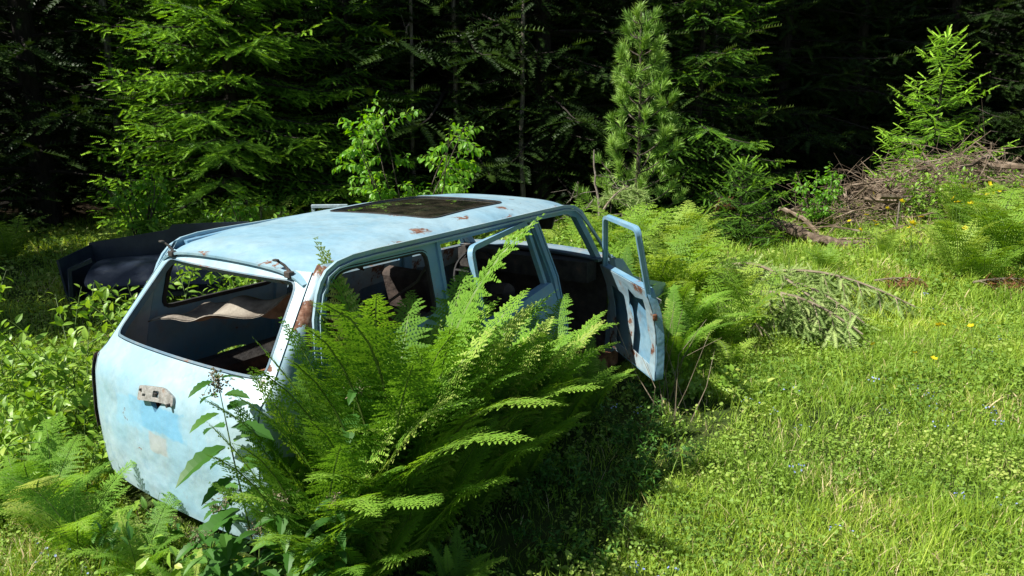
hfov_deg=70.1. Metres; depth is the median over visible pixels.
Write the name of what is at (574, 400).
fern
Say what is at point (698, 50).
fir tree
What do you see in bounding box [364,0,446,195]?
dead tree
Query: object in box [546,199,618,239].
fern
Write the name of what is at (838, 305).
fallen branch
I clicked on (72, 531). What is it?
fern
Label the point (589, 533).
herb
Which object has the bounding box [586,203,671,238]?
fern
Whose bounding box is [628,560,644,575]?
blue flower
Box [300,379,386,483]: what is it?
nettle
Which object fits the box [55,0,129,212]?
dead tree
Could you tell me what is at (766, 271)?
fallen branch
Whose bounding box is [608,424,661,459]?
herb
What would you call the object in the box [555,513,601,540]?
herb
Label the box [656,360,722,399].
herb
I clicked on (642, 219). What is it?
fern
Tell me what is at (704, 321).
fern
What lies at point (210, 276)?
leafy shrub
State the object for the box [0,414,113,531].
fern
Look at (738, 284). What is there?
fern
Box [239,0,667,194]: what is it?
fir tree
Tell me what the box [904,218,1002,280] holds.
fern
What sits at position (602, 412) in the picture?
herb
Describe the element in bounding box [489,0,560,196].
dead tree
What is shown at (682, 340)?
fern
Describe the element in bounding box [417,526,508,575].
fern
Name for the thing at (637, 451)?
herb
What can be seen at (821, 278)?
fallen branch
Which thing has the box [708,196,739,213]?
fallen branch
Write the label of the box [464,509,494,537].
herb
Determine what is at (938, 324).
buttercup
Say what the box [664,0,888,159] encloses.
fir tree
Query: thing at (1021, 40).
fir tree
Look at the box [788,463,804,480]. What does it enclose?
blue flower
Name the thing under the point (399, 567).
herb
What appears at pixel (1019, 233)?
fern
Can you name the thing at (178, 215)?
fern
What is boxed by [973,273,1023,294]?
fallen branch
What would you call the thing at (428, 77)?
fir tree
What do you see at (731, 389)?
herb
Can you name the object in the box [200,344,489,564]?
fern
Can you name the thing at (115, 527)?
herb
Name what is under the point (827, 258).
fern
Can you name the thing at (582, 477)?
herb
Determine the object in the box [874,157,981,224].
leafy shrub
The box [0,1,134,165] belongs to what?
fir tree
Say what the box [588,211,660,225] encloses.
fern
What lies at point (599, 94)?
fir tree
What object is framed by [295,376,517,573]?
fern
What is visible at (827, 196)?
leafy bush
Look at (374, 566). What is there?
fern
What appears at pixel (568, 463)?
herb
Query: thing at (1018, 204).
fern
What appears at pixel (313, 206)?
steel frame
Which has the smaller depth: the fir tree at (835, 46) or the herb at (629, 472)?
the herb at (629, 472)
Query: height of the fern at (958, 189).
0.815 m
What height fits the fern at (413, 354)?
1.190 m
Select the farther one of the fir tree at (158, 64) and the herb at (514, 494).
the fir tree at (158, 64)
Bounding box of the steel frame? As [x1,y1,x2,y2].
[311,204,347,211]
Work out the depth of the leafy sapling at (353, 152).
9.08 m
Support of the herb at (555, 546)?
on the ground at (504, 542)
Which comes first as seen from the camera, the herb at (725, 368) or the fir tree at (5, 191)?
the herb at (725, 368)
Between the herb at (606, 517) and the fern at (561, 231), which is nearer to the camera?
the herb at (606, 517)
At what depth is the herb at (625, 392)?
5.17 m
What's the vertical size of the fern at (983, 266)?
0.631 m
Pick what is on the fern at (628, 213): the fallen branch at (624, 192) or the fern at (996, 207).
the fallen branch at (624, 192)
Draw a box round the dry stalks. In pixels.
[613,274,720,421]
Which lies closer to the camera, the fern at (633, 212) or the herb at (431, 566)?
the herb at (431, 566)
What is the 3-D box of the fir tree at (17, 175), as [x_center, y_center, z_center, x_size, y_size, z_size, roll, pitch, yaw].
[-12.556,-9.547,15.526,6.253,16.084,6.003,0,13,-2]
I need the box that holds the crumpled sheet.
[148,292,291,321]
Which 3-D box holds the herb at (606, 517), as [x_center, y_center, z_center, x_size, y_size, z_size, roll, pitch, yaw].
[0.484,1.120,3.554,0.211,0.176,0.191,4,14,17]
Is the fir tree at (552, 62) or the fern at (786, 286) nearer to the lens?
the fern at (786, 286)
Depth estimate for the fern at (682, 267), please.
7.35 m
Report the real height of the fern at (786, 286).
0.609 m
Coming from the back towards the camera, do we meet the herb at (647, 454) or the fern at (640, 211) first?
the fern at (640, 211)
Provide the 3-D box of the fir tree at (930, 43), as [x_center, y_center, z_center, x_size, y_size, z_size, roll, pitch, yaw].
[16.028,-16.367,28.162,7.714,20.338,7.692,4,14,18]
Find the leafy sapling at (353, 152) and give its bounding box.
[331,90,490,203]
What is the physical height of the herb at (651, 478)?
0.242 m
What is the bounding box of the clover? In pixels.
[0,181,1023,575]
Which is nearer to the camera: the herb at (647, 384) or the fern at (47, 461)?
the fern at (47, 461)
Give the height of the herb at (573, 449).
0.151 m
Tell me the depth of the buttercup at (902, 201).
10.23 m
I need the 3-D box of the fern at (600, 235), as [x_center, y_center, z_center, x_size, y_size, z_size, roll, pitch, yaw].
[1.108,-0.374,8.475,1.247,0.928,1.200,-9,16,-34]
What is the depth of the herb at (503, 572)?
3.20 m
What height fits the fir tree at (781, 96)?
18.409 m
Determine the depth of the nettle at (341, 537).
2.75 m
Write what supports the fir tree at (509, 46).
on the ground at (504, 542)
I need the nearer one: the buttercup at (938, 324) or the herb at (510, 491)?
the herb at (510, 491)
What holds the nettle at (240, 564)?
on the ground at (504, 542)
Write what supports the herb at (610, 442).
on the ground at (504, 542)
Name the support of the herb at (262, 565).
on the ground at (504, 542)
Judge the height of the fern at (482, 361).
1.233 m
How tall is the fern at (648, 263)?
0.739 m
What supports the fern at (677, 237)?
on the ground at (504, 542)
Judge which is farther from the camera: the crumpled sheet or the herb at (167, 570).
the crumpled sheet
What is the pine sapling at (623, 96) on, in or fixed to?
on the ground at (504, 542)
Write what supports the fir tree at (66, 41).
on the ground at (504, 542)
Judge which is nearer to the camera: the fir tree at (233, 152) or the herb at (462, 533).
the herb at (462, 533)
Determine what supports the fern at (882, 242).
on the ground at (504, 542)
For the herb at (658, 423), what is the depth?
4.58 m
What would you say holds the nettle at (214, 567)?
on the ground at (504, 542)
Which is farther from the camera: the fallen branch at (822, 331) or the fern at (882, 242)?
the fern at (882, 242)
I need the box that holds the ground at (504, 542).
[0,8,1023,575]
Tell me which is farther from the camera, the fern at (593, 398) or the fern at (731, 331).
the fern at (731, 331)
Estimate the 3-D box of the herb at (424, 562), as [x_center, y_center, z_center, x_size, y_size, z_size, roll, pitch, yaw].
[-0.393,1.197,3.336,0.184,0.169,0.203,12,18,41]
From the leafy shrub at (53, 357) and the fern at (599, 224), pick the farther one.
the fern at (599, 224)
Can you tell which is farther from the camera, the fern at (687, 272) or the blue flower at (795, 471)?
the fern at (687, 272)
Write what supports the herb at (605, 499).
on the ground at (504, 542)
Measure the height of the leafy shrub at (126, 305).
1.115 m
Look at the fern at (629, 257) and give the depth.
6.33 m
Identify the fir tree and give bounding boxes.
[0,0,112,201]
[0,0,146,191]
[0,0,230,241]
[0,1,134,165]
[0,155,33,221]
[2,3,153,143]
[25,0,329,224]
[40,1,171,182]
[45,0,272,186]
[74,0,392,234]
[82,0,252,234]
[99,3,293,150]
[165,0,527,218]
[167,0,401,196]
[236,2,337,187]
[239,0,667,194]
[243,0,448,214]
[275,1,532,192]
[300,0,485,186]
[389,0,712,214]
[422,0,553,183]
[434,0,555,136]
[468,0,631,204]
[487,0,633,153]
[506,0,793,222]
[551,0,817,186]
[553,0,698,184]
[576,0,814,219]
[597,0,836,205]
[657,0,943,192]
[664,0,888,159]
[669,2,824,145]
[736,0,907,178]
[740,0,982,193]
[756,0,881,153]
[789,0,998,174]
[800,0,1014,127]
[818,2,1001,96]
[826,0,1023,185]
[897,0,1023,174]
[944,0,1023,149]
[948,0,1023,177]
[955,3,1022,111]
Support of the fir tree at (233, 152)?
on the ground at (504, 542)
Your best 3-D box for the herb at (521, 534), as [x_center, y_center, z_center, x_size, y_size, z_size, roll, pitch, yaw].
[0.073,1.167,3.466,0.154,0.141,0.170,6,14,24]
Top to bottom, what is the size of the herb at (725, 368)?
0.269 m
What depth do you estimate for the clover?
4.75 m
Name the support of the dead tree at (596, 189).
on the ground at (504, 542)
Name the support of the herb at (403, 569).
on the ground at (504, 542)
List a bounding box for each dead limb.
[896,201,899,229]
[913,160,943,177]
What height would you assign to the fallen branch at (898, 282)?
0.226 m
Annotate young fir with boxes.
[673,154,796,251]
[863,24,1020,187]
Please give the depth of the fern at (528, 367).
3.74 m
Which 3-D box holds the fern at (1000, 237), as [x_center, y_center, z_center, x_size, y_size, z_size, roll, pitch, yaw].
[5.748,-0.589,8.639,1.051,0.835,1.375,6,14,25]
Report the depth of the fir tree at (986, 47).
29.47 m
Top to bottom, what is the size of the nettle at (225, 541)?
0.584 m
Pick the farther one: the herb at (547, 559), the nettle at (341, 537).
the herb at (547, 559)
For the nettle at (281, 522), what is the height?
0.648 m
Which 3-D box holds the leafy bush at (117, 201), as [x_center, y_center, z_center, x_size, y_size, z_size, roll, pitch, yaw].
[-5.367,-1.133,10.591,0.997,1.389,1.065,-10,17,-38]
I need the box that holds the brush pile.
[735,96,1023,243]
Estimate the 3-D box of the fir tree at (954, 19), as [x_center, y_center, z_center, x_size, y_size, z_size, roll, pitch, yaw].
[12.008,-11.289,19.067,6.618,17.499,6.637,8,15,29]
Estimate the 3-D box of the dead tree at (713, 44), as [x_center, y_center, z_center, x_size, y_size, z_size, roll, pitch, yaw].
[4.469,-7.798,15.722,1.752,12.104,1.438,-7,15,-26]
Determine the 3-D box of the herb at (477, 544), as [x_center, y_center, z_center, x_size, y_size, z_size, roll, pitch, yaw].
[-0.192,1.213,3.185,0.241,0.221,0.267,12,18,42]
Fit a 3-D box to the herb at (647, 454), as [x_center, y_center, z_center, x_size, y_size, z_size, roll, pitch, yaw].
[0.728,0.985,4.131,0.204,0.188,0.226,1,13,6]
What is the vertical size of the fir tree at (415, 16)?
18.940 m
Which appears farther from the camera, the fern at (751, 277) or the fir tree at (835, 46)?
the fir tree at (835, 46)
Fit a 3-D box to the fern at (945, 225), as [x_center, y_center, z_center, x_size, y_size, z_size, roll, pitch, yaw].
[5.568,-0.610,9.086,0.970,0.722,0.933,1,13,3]
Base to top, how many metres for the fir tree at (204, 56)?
18.677 m
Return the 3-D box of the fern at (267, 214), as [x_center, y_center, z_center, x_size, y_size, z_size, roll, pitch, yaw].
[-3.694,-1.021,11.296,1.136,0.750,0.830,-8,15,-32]
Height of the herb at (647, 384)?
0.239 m
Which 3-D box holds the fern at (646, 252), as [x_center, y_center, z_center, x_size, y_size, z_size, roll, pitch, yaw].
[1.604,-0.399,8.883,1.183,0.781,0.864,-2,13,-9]
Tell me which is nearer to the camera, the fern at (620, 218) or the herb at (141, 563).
the herb at (141, 563)
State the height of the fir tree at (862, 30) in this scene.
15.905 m
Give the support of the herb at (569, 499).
on the ground at (504, 542)
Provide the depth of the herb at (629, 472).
4.09 m
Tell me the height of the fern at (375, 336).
1.579 m
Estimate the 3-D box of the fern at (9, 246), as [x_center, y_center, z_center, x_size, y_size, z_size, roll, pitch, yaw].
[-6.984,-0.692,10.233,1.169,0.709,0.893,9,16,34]
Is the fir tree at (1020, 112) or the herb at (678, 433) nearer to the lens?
the herb at (678, 433)
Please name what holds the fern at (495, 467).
on the ground at (504, 542)
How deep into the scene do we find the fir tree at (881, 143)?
23.29 m
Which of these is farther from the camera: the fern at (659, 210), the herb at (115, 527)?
the fern at (659, 210)
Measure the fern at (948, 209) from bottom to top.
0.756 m
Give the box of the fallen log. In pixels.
[761,217,877,249]
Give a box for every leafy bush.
[97,160,177,235]
[203,186,287,280]
[791,163,845,227]
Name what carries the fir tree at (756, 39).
on the ground at (504, 542)
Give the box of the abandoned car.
[91,194,665,542]
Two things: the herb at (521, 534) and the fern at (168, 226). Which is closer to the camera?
the herb at (521, 534)
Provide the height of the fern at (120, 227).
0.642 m
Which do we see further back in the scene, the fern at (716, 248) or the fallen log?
the fallen log
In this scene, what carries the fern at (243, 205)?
on the ground at (504, 542)
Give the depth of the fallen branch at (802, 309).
6.45 m
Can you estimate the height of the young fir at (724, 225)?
1.569 m
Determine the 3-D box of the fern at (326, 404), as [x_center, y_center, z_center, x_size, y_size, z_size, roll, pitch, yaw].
[-0.511,0.706,3.196,1.094,1.191,1.272,-1,13,-5]
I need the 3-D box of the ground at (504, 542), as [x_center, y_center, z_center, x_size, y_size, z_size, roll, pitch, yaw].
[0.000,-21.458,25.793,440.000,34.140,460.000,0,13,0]
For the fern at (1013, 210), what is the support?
on the ground at (504, 542)
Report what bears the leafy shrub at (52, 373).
on the ground at (504, 542)
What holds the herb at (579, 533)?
on the ground at (504, 542)
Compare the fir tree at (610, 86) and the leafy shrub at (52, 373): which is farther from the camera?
the fir tree at (610, 86)
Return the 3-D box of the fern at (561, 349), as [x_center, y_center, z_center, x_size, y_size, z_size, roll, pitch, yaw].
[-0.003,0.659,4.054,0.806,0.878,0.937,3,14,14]
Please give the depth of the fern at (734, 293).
6.52 m
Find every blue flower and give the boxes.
[34,542,72,566]
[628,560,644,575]
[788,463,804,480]
[829,524,853,542]
[993,496,1023,513]
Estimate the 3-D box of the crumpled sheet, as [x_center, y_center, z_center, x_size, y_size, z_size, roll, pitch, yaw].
[-1.493,0.113,3.914,0.844,0.240,0.416,3,13,12]
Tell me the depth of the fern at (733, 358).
5.81 m
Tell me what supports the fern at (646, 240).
on the ground at (504, 542)
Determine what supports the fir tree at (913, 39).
on the ground at (504, 542)
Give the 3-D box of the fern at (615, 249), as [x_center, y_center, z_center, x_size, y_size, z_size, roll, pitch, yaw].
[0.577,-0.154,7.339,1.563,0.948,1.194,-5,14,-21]
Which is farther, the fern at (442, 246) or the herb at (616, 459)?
the fern at (442, 246)
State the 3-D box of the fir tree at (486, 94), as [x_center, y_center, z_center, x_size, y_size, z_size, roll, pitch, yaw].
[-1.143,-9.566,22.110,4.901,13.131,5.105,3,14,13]
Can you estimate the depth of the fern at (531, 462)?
3.94 m
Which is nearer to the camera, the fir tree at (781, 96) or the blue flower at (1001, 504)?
the blue flower at (1001, 504)
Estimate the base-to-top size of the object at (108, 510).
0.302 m
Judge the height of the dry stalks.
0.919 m
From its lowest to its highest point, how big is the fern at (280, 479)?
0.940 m
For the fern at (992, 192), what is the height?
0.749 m
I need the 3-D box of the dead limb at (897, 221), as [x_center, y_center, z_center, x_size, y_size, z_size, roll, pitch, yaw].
[5.955,-1.090,11.264,0.034,0.502,0.069,3,13,13]
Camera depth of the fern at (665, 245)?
8.44 m
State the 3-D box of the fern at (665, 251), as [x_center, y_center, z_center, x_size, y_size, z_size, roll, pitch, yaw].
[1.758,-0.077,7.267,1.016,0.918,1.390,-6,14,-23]
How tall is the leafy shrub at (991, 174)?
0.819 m
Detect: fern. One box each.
[0,214,54,262]
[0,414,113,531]
[0,454,66,511]
[0,460,137,558]
[65,491,183,575]
[71,218,151,245]
[91,204,142,232]
[141,209,197,228]
[145,543,231,575]
[158,216,204,229]
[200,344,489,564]
[206,382,438,575]
[210,192,280,219]
[252,290,532,571]
[254,195,311,218]
[262,463,431,575]
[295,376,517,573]
[301,213,543,490]
[301,267,559,495]
[374,289,557,459]
[404,298,602,456]
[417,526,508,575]
[441,240,456,247]
[442,384,562,520]
[466,315,587,477]
[469,294,619,429]
[504,364,590,485]
[509,222,666,257]
[542,228,601,246]
[543,221,611,240]
[544,208,625,248]
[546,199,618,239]
[548,320,626,441]
[553,224,622,234]
[554,217,673,266]
[559,214,669,259]
[566,206,681,248]
[570,335,636,422]
[585,202,657,250]
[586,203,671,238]
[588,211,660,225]
[590,201,675,224]
[599,227,686,265]
[608,228,726,288]
[614,203,704,228]
[616,207,708,252]
[618,245,716,312]
[619,240,690,278]
[620,245,690,306]
[627,202,741,244]
[630,247,714,310]
[631,211,717,248]
[631,234,753,289]
[632,217,736,260]
[637,200,727,240]
[637,255,718,305]
[641,232,758,295]
[644,225,722,258]
[654,229,721,268]
[660,281,752,346]
[662,283,737,379]
[662,293,733,347]
[670,273,755,315]
[681,275,786,349]
[688,263,794,294]
[693,264,818,337]
[699,267,761,302]
[702,268,788,300]
[705,335,757,368]
[713,268,811,303]
[801,241,842,271]
[856,227,911,256]
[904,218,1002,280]
[922,173,1022,229]
[922,207,1003,258]
[927,182,992,225]
[938,188,1023,238]
[943,197,1001,225]
[948,179,1022,207]
[951,235,1023,286]
[952,192,1023,236]
[953,203,1023,267]
[964,204,1022,252]
[972,214,1023,266]
[995,184,1023,215]
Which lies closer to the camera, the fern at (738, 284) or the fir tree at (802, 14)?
the fern at (738, 284)
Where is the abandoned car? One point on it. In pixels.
(147, 376)
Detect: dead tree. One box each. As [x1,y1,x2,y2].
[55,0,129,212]
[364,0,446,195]
[436,0,513,190]
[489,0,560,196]
[554,149,636,221]
[693,1,741,187]
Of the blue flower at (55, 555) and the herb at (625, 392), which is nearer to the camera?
the blue flower at (55, 555)
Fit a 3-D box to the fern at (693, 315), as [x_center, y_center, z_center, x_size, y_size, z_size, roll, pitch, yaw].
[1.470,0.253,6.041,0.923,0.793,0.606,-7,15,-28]
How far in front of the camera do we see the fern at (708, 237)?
8.56 m
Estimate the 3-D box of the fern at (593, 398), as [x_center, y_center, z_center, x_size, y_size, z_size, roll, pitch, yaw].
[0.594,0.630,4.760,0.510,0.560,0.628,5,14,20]
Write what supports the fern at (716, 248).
on the ground at (504, 542)
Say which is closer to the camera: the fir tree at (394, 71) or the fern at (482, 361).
the fern at (482, 361)
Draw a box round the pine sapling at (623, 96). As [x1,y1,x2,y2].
[572,1,688,219]
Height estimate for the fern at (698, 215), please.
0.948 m
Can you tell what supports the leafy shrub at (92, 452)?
on the ground at (504, 542)
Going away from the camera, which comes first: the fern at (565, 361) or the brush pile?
the fern at (565, 361)
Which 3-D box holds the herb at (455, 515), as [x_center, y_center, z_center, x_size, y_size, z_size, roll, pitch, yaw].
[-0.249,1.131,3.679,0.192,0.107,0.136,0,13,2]
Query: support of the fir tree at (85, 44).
on the ground at (504, 542)
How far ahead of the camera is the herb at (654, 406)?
5.00 m
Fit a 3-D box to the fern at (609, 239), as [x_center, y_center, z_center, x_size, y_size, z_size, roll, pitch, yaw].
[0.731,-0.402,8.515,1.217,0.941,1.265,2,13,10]
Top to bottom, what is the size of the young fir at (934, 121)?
3.256 m
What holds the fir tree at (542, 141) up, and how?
on the ground at (504, 542)
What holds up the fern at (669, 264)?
on the ground at (504, 542)
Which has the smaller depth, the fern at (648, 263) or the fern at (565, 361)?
the fern at (565, 361)
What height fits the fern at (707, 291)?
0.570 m
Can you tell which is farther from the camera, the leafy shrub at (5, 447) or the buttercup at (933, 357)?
the buttercup at (933, 357)
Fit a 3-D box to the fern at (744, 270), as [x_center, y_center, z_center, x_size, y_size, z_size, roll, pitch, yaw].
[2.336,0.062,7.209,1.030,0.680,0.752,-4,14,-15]
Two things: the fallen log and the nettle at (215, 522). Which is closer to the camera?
the nettle at (215, 522)
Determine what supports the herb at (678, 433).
on the ground at (504, 542)
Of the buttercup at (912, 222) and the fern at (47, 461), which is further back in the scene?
the buttercup at (912, 222)
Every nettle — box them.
[175,526,236,575]
[176,367,283,575]
[179,498,237,573]
[191,486,254,575]
[227,511,284,575]
[249,490,322,575]
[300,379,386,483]
[302,492,372,575]
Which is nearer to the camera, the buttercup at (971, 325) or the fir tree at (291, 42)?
the buttercup at (971, 325)
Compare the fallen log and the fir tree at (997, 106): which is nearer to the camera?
the fallen log
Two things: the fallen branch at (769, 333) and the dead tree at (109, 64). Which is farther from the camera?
the dead tree at (109, 64)
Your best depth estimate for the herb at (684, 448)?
4.17 m
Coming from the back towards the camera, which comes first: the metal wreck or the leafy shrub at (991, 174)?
the leafy shrub at (991, 174)
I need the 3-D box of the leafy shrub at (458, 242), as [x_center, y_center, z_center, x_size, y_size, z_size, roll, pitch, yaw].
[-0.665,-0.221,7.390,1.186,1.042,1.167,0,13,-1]
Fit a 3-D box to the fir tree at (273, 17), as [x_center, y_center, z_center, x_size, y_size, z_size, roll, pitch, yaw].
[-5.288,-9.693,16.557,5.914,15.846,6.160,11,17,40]
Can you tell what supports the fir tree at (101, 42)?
on the ground at (504, 542)
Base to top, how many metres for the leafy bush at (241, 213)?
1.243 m
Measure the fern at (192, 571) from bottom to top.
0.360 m
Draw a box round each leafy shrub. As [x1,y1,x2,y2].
[0,267,181,441]
[0,336,80,438]
[0,383,87,480]
[0,384,119,520]
[70,263,256,351]
[202,214,276,347]
[440,237,481,246]
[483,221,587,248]
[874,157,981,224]
[938,174,1019,207]
[966,166,1023,204]
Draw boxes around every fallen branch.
[595,183,656,211]
[700,254,849,324]
[701,274,785,349]
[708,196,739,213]
[715,280,869,351]
[724,298,832,346]
[731,258,920,322]
[760,275,879,335]
[874,273,927,291]
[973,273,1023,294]
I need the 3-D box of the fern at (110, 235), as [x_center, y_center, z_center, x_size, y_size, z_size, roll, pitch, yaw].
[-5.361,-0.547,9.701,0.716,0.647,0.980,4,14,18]
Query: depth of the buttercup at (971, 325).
5.68 m
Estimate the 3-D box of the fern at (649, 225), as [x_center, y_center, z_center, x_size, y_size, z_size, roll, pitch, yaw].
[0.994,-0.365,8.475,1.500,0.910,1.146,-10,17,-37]
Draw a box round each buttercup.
[899,198,904,246]
[909,220,916,273]
[927,355,936,390]
[935,322,941,364]
[967,324,974,361]
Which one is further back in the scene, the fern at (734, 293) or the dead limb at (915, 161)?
the dead limb at (915, 161)
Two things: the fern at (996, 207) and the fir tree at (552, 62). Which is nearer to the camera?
the fern at (996, 207)
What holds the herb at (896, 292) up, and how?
on the ground at (504, 542)
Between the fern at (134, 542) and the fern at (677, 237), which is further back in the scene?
the fern at (677, 237)
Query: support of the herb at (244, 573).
on the ground at (504, 542)
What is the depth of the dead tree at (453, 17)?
13.73 m
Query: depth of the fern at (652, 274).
7.03 m
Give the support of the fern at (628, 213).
on the ground at (504, 542)
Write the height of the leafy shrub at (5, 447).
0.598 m
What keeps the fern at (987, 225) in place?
on the ground at (504, 542)
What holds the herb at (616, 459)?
on the ground at (504, 542)
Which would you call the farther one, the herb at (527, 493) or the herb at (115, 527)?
the herb at (527, 493)
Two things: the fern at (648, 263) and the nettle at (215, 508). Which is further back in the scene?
the fern at (648, 263)
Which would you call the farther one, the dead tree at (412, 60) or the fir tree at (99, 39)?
the fir tree at (99, 39)
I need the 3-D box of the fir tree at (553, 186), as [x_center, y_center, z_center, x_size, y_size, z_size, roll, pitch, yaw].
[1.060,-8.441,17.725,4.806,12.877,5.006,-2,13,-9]
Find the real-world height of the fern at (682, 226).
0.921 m
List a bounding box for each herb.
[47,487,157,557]
[80,493,186,567]
[127,523,209,575]
[139,540,255,575]
[194,559,282,575]
[220,561,257,575]
[305,558,333,575]
[389,560,407,575]
[397,564,411,575]
[423,546,442,563]
[427,535,479,575]
[430,535,490,575]
[434,521,475,570]
[449,507,480,520]
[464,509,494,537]
[483,564,508,575]
[492,476,536,502]
[499,480,540,505]
[508,516,542,544]
[509,538,604,575]
[512,474,548,505]
[525,536,577,568]
[532,520,567,557]
[547,440,585,464]
[551,487,576,512]
[553,450,602,492]
[555,450,588,469]
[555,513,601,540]
[558,522,595,552]
[571,529,620,571]
[578,430,612,448]
[586,393,623,424]
[593,494,635,530]
[603,379,634,404]
[603,498,630,514]
[605,458,661,499]
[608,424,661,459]
[608,452,628,464]
[621,454,653,476]
[623,444,660,475]
[624,443,652,461]
[626,377,665,405]
[626,399,673,437]
[641,395,666,414]
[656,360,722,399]
[658,414,688,436]
[660,438,705,470]
[691,357,739,398]
[721,370,798,407]
[855,291,917,309]
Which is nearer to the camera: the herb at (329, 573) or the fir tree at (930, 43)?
the herb at (329, 573)
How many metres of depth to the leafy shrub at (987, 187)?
11.64 m
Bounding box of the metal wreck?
[56,221,250,305]
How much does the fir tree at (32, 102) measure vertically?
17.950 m
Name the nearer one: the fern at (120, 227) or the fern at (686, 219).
the fern at (686, 219)
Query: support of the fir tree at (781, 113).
on the ground at (504, 542)
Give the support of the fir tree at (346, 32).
on the ground at (504, 542)
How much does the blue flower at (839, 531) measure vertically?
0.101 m
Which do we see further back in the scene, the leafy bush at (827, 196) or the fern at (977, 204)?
the leafy bush at (827, 196)
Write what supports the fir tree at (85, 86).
on the ground at (504, 542)
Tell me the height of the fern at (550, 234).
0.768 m
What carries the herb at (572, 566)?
on the ground at (504, 542)
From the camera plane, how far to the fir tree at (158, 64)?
12.82 m
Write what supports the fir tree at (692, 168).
on the ground at (504, 542)

